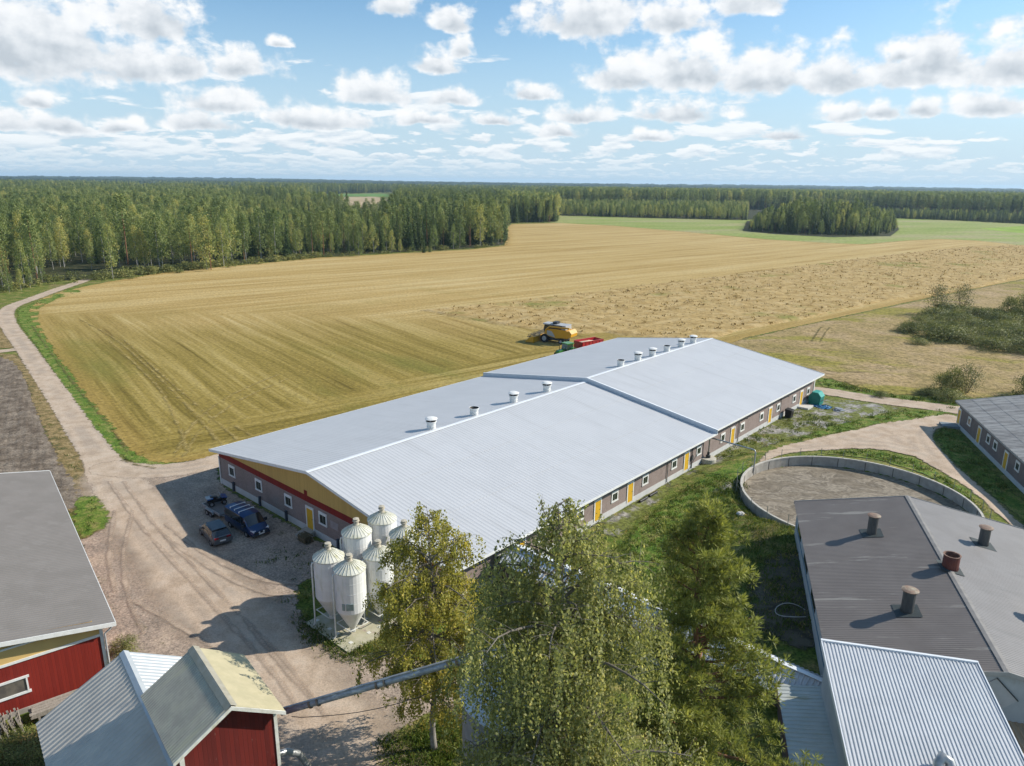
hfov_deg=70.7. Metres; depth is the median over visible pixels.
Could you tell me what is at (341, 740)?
yard track
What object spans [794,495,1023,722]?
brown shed
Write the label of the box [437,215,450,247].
pine tree
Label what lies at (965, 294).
willow bush
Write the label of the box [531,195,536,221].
spruce tree
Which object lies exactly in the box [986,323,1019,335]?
shrub
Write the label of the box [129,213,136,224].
birch tree
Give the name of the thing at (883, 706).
white roof annex
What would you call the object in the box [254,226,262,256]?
pine tree
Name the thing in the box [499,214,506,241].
spruce tree
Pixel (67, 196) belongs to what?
pine tree
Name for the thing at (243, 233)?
birch tree
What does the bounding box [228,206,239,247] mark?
birch tree
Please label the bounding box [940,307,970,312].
shrub
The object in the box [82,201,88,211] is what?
pine tree
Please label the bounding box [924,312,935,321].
shrub
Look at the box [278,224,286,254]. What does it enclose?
spruce tree
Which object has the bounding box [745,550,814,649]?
bare soil
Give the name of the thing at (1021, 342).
shrub
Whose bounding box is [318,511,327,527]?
window
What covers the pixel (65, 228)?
birch tree
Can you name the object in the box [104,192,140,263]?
pine tree
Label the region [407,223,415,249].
spruce tree
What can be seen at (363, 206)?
pine tree
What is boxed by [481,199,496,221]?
pine tree
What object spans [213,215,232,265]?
birch tree
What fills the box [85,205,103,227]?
pine tree
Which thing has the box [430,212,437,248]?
spruce tree
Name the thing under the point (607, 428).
livestock barn
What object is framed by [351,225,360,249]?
pine tree
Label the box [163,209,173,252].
pine tree
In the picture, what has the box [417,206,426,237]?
birch tree
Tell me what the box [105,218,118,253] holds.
birch tree
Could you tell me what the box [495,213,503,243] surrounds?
birch tree
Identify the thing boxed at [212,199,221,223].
pine tree
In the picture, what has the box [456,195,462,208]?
pine tree
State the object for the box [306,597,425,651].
pavement
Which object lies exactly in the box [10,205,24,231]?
birch tree
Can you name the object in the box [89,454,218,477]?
barn drive
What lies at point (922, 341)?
shrub
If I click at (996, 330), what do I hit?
shrub
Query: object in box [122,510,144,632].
wheel rut
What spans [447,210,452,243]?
spruce tree
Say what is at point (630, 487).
door
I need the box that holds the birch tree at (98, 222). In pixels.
[93,218,109,262]
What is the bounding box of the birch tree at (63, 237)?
[52,223,69,266]
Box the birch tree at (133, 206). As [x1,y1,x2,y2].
[127,204,138,223]
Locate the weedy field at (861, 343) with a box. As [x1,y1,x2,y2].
[730,280,1023,397]
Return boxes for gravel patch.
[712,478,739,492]
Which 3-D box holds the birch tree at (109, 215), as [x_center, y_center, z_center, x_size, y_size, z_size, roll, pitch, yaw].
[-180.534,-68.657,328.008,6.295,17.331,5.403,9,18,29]
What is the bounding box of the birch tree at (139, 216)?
[131,214,141,233]
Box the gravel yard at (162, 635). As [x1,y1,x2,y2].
[81,468,457,731]
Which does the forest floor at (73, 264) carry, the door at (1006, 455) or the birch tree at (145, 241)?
the birch tree at (145, 241)
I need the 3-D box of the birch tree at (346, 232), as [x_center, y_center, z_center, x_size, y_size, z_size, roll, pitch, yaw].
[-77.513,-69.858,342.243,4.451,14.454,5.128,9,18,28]
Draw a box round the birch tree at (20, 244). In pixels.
[11,238,28,281]
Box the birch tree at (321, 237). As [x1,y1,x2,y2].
[315,221,325,251]
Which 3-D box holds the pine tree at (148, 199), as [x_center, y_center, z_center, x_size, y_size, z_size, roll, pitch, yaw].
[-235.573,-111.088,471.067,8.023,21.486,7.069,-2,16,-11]
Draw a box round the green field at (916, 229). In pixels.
[552,216,1023,244]
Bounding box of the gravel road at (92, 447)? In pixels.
[0,278,153,499]
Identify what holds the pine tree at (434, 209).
on the forest floor at (73, 264)
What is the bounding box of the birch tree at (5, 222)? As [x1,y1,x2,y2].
[0,206,12,238]
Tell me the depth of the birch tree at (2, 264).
215.00 m
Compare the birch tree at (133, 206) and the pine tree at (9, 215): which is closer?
the pine tree at (9, 215)
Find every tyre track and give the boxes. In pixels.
[90,324,225,444]
[109,340,186,448]
[125,340,237,439]
[174,375,276,452]
[182,381,281,455]
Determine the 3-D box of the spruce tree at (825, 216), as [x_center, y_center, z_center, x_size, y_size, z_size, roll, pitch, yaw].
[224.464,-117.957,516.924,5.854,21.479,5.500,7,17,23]
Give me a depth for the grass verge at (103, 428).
116.64 m
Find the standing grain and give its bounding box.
[421,245,1023,337]
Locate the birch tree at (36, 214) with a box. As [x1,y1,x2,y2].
[35,207,42,222]
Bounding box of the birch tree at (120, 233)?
[116,226,130,263]
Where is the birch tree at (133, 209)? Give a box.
[127,205,136,232]
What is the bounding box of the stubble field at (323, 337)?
[29,223,1023,462]
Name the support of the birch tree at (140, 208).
on the forest floor at (73, 264)
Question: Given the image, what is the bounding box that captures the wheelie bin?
[784,407,793,417]
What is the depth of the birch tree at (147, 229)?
262.61 m
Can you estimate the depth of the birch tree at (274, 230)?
309.69 m
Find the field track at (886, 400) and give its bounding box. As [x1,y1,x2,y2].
[814,387,959,413]
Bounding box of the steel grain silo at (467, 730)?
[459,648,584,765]
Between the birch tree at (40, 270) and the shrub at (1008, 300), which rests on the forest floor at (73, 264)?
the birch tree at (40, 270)
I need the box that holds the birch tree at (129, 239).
[127,228,139,263]
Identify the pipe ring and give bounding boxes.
[775,603,805,616]
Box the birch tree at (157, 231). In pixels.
[144,211,167,265]
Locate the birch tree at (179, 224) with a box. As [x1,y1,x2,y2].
[174,220,188,258]
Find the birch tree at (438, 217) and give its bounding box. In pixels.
[436,206,447,244]
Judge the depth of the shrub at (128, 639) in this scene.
50.32 m
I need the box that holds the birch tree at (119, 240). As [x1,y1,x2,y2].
[112,232,125,263]
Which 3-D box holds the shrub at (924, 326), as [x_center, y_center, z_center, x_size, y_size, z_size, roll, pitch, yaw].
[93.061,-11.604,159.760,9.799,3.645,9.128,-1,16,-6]
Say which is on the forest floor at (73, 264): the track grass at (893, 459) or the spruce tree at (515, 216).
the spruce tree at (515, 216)
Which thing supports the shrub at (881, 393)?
on the ditch grass at (821, 380)
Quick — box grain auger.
[280,643,518,717]
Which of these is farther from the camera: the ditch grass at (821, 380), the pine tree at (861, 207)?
the pine tree at (861, 207)
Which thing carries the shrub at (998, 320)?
on the weedy field at (861, 343)
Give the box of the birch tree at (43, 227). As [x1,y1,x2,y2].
[40,226,52,259]
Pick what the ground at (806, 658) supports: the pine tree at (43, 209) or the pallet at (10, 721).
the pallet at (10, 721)
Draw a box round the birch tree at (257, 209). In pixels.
[249,205,268,257]
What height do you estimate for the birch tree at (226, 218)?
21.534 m
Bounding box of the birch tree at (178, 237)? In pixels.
[173,232,184,262]
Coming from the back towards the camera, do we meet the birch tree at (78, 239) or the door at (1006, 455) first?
the birch tree at (78, 239)
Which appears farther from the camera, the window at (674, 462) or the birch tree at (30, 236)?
the birch tree at (30, 236)
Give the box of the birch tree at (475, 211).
[472,203,478,227]
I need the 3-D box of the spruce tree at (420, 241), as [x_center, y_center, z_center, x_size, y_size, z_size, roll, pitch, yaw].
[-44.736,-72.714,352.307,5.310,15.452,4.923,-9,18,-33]
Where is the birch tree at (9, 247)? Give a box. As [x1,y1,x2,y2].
[6,234,15,264]
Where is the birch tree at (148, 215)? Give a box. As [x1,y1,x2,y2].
[147,210,159,259]
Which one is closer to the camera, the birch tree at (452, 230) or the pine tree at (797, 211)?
the birch tree at (452, 230)
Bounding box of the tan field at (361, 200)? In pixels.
[341,197,386,208]
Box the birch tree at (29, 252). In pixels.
[17,239,37,281]
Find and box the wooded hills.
[0,175,1023,192]
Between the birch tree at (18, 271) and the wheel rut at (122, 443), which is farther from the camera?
the birch tree at (18, 271)
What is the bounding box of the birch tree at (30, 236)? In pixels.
[20,215,43,265]
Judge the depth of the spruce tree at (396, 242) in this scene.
350.17 m
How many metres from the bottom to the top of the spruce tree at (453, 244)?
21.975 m
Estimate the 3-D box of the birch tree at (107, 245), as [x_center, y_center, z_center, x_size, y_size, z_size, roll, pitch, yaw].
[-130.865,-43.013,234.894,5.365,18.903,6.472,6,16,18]
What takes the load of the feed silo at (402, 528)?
on the pavement
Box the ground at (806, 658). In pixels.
[0,192,1023,765]
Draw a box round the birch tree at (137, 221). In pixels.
[134,217,146,245]
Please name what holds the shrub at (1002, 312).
on the weedy field at (861, 343)
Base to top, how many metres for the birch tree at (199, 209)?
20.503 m
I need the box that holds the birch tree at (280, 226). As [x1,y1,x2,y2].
[277,218,284,239]
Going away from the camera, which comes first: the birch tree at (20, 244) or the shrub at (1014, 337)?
the shrub at (1014, 337)
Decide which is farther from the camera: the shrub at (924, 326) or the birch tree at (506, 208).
the birch tree at (506, 208)
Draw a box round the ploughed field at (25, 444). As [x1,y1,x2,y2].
[0,356,83,510]
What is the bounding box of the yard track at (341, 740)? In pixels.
[81,475,415,765]
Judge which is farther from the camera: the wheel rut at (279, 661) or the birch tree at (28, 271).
the birch tree at (28, 271)
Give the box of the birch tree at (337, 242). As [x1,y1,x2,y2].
[333,223,341,246]
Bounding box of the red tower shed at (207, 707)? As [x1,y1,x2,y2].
[141,645,311,765]
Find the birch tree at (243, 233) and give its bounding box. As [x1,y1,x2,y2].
[236,213,251,260]
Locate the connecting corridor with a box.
[498,544,822,706]
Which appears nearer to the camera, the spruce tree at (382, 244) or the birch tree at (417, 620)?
the birch tree at (417, 620)
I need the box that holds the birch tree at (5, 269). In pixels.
[2,266,13,291]
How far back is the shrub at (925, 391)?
115.32 m
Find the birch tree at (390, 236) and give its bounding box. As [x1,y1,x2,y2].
[388,231,395,248]
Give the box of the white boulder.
[736,511,744,515]
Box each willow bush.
[923,279,957,309]
[950,279,980,309]
[952,359,988,392]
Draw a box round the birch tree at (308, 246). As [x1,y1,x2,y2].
[305,225,316,251]
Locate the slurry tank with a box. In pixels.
[740,456,983,530]
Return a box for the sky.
[0,0,1023,188]
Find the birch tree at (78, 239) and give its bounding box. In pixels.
[70,221,86,260]
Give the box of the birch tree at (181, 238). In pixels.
[176,224,189,260]
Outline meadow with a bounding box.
[327,194,389,196]
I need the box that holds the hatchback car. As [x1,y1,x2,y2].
[199,519,232,545]
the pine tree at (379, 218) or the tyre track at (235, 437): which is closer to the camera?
the tyre track at (235, 437)
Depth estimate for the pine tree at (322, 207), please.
449.65 m
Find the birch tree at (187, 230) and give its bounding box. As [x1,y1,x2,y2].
[184,214,200,260]
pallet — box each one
[0,713,9,737]
[6,710,17,734]
[13,707,23,731]
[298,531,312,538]
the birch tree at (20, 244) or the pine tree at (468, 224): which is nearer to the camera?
the birch tree at (20, 244)
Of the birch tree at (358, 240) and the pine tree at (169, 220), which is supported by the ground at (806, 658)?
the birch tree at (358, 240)
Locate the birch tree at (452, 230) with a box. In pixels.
[449,225,456,248]
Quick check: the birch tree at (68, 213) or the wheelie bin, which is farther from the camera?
the birch tree at (68, 213)
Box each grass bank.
[801,410,949,436]
[936,428,1023,519]
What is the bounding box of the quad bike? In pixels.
[205,493,226,506]
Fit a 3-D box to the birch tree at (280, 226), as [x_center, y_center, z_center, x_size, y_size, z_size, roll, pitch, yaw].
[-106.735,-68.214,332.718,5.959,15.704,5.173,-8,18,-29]
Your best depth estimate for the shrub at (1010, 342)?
149.52 m
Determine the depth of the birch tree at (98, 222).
277.41 m
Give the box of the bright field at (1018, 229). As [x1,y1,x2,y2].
[985,226,1023,232]
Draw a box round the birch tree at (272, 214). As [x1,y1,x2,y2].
[266,208,282,255]
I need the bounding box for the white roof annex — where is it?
[820,638,1023,765]
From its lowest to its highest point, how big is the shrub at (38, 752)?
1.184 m
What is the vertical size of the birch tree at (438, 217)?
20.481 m
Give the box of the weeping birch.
[429,495,709,765]
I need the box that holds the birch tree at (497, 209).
[496,204,504,239]
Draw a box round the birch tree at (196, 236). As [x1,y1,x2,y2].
[191,220,201,259]
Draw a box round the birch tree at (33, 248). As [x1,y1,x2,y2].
[22,224,45,273]
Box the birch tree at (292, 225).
[287,218,296,252]
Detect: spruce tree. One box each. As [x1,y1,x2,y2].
[18,245,27,277]
[90,224,96,254]
[135,229,146,263]
[212,226,219,259]
[247,219,258,258]
[260,228,267,256]
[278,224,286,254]
[283,221,292,256]
[284,217,293,251]
[300,215,306,246]
[310,222,317,250]
[317,235,322,254]
[333,226,340,252]
[337,218,343,249]
[365,217,370,250]
[378,220,386,251]
[383,211,396,250]
[387,210,396,248]
[394,220,400,249]
[405,205,414,244]
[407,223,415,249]
[414,203,420,242]
[415,223,425,248]
[421,217,428,248]
[421,233,425,252]
[422,203,430,244]
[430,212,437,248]
[442,208,448,244]
[446,204,458,247]
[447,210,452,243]
[457,208,465,245]
[468,215,477,244]
[471,206,480,242]
[483,217,488,243]
[487,222,495,244]
[491,214,498,242]
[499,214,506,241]
[500,207,508,240]
[513,200,518,222]
[517,197,523,221]
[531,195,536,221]
[534,195,538,221]
[817,201,823,225]
[823,203,827,224]
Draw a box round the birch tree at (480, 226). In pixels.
[472,204,487,240]
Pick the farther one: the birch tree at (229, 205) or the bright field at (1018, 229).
the bright field at (1018, 229)
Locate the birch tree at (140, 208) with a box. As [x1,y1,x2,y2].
[135,205,145,218]
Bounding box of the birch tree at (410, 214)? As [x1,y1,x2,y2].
[405,209,414,227]
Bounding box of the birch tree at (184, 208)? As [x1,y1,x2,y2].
[177,205,197,232]
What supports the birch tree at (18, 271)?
on the forest floor at (73, 264)
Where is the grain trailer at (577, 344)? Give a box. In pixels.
[574,337,603,348]
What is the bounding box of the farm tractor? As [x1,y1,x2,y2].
[554,341,575,353]
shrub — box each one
[23,746,43,765]
[108,632,139,658]
[872,390,888,398]
[889,321,921,333]
[896,320,926,334]
[902,315,935,323]
[906,337,930,345]
[913,305,951,318]
[913,322,946,339]
[916,386,938,397]
[921,318,944,329]
[923,323,969,344]
[924,302,965,312]
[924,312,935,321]
[928,372,955,393]
[929,310,976,324]
[930,386,974,403]
[938,365,969,392]
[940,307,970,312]
[941,320,968,328]
[943,327,979,344]
[952,304,977,313]
[954,315,984,327]
[958,306,994,317]
[959,325,984,336]
[962,335,993,348]
[964,318,1001,334]
[968,325,1015,338]
[970,306,998,315]
[970,334,1022,353]
[974,313,992,320]
[982,323,1022,335]
[983,312,1011,321]
[985,310,1015,319]
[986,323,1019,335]
[987,311,1023,323]
[992,318,1019,326]
[995,332,1023,346]
[997,292,1023,312]
[997,321,1023,332]
[997,336,1021,349]
[1000,336,1023,354]
[1004,327,1023,337]
[1010,290,1023,317]
[1011,374,1023,394]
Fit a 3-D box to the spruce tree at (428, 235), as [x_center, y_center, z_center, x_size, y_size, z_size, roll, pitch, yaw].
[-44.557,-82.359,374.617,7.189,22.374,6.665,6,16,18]
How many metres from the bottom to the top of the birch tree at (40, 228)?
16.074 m
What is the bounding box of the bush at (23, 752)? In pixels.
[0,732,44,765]
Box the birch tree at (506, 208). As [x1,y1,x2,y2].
[502,204,510,229]
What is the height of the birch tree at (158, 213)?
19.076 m
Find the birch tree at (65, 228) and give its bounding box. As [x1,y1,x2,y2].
[62,226,73,253]
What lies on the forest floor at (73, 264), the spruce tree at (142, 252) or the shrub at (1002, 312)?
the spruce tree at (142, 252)
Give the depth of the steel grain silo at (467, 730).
34.15 m
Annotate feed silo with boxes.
[311,541,344,629]
[332,553,370,643]
[340,517,371,560]
[362,539,396,627]
[367,505,396,545]
[389,519,419,591]
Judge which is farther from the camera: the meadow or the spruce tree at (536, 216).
the meadow
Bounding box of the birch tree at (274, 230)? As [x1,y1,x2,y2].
[270,223,279,249]
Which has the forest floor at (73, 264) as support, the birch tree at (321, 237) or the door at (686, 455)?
the birch tree at (321, 237)
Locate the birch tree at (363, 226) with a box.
[356,218,368,250]
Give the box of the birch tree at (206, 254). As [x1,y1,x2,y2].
[191,214,218,267]
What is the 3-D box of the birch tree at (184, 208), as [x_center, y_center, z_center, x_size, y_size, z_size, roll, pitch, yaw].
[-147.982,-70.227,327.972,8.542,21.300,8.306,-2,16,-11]
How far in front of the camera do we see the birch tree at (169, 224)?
280.21 m
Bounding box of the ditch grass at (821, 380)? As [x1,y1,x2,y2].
[818,377,955,404]
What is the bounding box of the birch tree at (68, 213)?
[64,208,73,249]
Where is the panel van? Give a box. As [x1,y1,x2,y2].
[224,501,269,537]
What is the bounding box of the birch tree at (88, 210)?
[83,206,95,239]
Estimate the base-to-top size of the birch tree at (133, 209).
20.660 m
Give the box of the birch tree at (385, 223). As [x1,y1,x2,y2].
[380,215,390,249]
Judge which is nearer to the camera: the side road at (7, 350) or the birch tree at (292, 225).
the side road at (7, 350)
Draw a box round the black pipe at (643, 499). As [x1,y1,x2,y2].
[638,496,647,502]
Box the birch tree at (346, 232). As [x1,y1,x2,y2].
[343,221,352,247]
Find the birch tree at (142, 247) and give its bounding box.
[134,228,150,266]
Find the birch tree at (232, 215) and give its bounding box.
[230,213,238,250]
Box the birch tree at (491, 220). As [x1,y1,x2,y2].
[484,208,495,244]
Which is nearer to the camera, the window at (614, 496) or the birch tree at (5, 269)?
the window at (614, 496)
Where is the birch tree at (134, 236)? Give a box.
[127,225,144,266]
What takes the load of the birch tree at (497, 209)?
on the forest floor at (73, 264)
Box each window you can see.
[0,674,31,701]
[228,464,235,477]
[255,478,262,492]
[284,493,292,508]
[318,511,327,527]
[494,550,503,566]
[576,508,583,519]
[611,489,618,503]
[642,473,648,485]
[671,458,676,469]
[696,445,701,456]
[720,432,725,442]
[740,422,744,431]
[759,411,763,421]
[804,553,807,573]
[811,588,815,613]
[967,416,971,426]
[985,433,990,444]
[992,439,997,451]
[1014,459,1020,472]
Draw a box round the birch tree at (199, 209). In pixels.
[196,206,203,229]
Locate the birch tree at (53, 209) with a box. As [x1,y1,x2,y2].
[49,205,58,217]
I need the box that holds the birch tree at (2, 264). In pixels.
[0,251,9,284]
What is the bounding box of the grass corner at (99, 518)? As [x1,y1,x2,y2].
[71,496,111,537]
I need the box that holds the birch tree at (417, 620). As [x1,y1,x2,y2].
[352,501,510,749]
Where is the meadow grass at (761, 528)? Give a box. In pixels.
[606,473,812,648]
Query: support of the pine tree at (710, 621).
on the ground at (806, 658)
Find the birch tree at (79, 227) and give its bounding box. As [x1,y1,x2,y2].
[70,213,86,262]
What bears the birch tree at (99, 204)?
on the forest floor at (73, 264)
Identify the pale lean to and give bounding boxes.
[776,684,838,765]
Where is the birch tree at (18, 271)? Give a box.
[15,268,22,286]
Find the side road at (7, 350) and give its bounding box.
[0,348,14,352]
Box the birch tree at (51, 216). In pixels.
[43,212,60,253]
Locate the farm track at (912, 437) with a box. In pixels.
[759,414,1023,528]
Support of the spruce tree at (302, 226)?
on the forest floor at (73, 264)
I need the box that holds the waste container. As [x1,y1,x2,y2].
[808,390,824,404]
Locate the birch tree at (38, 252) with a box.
[25,229,46,272]
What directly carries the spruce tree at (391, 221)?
on the forest floor at (73, 264)
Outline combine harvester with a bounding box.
[525,321,576,343]
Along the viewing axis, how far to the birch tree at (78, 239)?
282.99 m
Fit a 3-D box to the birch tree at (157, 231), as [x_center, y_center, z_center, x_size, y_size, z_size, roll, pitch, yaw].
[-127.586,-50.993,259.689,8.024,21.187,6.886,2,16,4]
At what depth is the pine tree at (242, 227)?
293.00 m
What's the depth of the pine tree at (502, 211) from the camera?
389.38 m
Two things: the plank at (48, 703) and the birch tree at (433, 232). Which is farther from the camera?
the birch tree at (433, 232)
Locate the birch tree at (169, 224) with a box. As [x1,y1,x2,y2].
[161,211,176,262]
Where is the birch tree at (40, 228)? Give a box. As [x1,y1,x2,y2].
[36,219,45,253]
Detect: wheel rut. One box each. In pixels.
[32,327,128,450]
[106,510,116,590]
[108,481,295,703]
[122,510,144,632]
[123,481,326,716]
[133,600,217,649]
[164,536,293,595]
[165,523,298,583]
[249,627,320,707]
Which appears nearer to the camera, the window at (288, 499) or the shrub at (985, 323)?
the window at (288, 499)
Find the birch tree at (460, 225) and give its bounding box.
[455,214,465,247]
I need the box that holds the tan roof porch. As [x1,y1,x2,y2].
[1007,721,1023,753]
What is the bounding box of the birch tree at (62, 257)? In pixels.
[56,244,68,264]
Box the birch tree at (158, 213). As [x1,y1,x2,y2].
[155,210,164,235]
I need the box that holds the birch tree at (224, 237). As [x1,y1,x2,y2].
[219,220,229,254]
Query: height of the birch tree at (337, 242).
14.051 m
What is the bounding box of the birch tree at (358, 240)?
[353,232,363,253]
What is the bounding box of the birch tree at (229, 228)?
[218,213,233,255]
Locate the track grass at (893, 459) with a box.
[716,405,1013,509]
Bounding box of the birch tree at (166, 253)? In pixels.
[151,216,170,263]
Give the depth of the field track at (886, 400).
112.05 m
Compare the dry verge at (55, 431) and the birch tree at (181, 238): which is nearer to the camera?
the dry verge at (55, 431)
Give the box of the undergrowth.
[0,242,507,291]
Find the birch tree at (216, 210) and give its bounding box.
[213,206,221,234]
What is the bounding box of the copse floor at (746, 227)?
[743,221,898,236]
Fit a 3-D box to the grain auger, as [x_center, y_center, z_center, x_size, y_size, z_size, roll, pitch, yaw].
[-5.813,14.862,36.202,12.444,5.722,0.441,2,16,6]
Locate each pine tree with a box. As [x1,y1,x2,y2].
[0,206,12,259]
[0,215,12,272]
[0,218,9,281]
[6,212,12,228]
[13,210,45,278]
[28,206,37,220]
[33,203,50,225]
[45,197,56,209]
[56,199,68,216]
[57,201,69,231]
[64,194,71,202]
[72,205,88,253]
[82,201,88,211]
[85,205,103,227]
[101,205,108,219]
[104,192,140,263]
[106,196,113,207]
[145,197,153,205]
[153,198,162,211]
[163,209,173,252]
[179,219,197,260]
[183,206,198,259]
[186,204,198,220]
[193,203,199,221]
[197,198,207,213]
[198,222,216,269]
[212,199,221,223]
[217,202,230,217]
[234,212,248,259]
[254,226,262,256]
[265,212,277,232]
[289,212,303,231]
[290,208,299,228]
[294,219,304,253]
[301,201,308,210]
[302,212,321,252]
[314,211,330,254]
[321,203,326,212]
[322,208,334,250]
[334,210,341,225]
[339,212,346,247]
[346,209,358,234]
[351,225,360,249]
[361,202,368,215]
[362,208,372,230]
[374,211,382,233]
[381,199,389,216]
[392,205,400,225]
[394,216,404,248]
[398,198,409,219]
[421,201,430,235]
[426,205,438,233]
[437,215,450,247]
[439,200,448,220]
[451,200,459,216]
[454,210,461,241]
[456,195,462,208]
[464,214,474,246]
[474,198,480,207]
[478,197,485,217]
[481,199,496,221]
[486,202,499,229]
[497,205,507,243]
[614,489,824,765]
[790,199,802,220]
[852,203,859,231]
[856,203,865,216]
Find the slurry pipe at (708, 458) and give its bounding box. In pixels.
[701,437,755,472]
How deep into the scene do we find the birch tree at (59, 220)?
266.14 m
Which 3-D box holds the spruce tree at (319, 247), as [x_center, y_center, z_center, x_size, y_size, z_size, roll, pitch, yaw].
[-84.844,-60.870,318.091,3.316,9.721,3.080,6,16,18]
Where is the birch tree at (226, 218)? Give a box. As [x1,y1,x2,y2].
[217,211,241,258]
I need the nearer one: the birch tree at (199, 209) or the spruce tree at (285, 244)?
the spruce tree at (285, 244)
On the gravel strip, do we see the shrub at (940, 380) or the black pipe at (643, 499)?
the black pipe at (643, 499)
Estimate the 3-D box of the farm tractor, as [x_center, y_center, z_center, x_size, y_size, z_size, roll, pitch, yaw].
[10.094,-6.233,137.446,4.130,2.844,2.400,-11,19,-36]
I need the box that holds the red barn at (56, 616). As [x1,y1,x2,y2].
[0,470,115,721]
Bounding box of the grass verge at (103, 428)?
[16,287,169,464]
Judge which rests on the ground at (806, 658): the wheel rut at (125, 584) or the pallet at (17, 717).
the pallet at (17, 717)
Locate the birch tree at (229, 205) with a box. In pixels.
[224,200,232,208]
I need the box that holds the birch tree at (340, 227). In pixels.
[336,215,345,245]
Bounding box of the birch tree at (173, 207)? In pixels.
[170,203,178,223]
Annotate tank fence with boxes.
[736,449,992,526]
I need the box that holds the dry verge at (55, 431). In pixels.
[0,353,102,538]
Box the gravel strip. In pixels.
[600,398,901,536]
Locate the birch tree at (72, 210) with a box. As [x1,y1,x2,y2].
[68,202,79,239]
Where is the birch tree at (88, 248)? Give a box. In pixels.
[85,238,94,269]
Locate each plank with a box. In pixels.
[29,692,69,708]
[29,703,59,716]
[31,694,70,709]
[32,698,65,712]
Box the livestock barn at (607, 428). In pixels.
[209,335,824,600]
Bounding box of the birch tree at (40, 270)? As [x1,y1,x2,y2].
[37,262,45,281]
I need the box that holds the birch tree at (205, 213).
[199,210,216,253]
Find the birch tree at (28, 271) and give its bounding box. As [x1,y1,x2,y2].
[24,267,33,287]
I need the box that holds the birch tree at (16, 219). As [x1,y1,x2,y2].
[11,212,25,251]
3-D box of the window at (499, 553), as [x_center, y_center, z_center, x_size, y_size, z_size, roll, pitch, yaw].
[-1.032,14.604,59.946,0.100,1.166,1.230,14,20,40]
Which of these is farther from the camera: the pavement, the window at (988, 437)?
the window at (988, 437)
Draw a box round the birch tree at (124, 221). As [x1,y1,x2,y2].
[118,208,129,240]
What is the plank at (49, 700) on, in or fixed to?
on the plank
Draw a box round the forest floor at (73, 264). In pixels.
[0,207,1017,286]
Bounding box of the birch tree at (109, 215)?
[108,213,118,239]
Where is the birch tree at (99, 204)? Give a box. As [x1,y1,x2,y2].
[94,202,104,217]
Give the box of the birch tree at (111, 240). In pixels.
[104,230,117,253]
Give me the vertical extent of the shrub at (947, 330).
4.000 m
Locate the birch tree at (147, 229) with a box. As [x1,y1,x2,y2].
[140,219,156,265]
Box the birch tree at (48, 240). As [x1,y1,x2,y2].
[41,230,57,268]
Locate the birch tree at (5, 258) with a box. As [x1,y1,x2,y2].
[0,245,8,274]
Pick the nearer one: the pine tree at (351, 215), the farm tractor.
the farm tractor
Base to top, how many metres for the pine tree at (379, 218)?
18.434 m
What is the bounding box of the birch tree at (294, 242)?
[292,229,299,254]
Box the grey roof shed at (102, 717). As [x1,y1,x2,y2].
[36,650,181,765]
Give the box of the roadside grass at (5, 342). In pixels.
[0,328,13,347]
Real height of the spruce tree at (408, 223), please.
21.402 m
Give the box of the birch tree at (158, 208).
[155,203,164,217]
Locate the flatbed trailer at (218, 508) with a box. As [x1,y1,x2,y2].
[202,501,228,517]
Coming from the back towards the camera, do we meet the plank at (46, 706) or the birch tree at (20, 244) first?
the birch tree at (20, 244)
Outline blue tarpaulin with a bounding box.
[812,404,831,408]
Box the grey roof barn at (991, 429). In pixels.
[939,395,1023,493]
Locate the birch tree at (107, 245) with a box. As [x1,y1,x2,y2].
[99,223,120,277]
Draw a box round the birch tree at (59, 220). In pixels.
[51,215,72,264]
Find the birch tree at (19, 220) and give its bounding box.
[14,212,28,261]
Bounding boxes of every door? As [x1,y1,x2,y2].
[306,508,312,529]
[595,500,600,520]
[627,483,632,502]
[684,453,688,470]
[731,428,734,442]
[768,408,771,422]
[976,428,980,442]
[1002,452,1007,468]
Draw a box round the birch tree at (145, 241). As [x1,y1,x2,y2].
[139,222,153,264]
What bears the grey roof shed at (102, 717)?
on the ground at (806, 658)
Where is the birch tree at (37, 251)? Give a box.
[26,222,46,269]
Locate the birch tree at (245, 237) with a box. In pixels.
[241,223,251,255]
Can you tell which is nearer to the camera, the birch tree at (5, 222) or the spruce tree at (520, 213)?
the birch tree at (5, 222)
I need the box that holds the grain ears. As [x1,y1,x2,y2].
[439,245,1023,337]
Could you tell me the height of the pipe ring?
0.315 m
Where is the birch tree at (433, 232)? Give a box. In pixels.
[430,226,438,246]
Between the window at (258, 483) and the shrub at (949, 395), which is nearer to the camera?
the window at (258, 483)

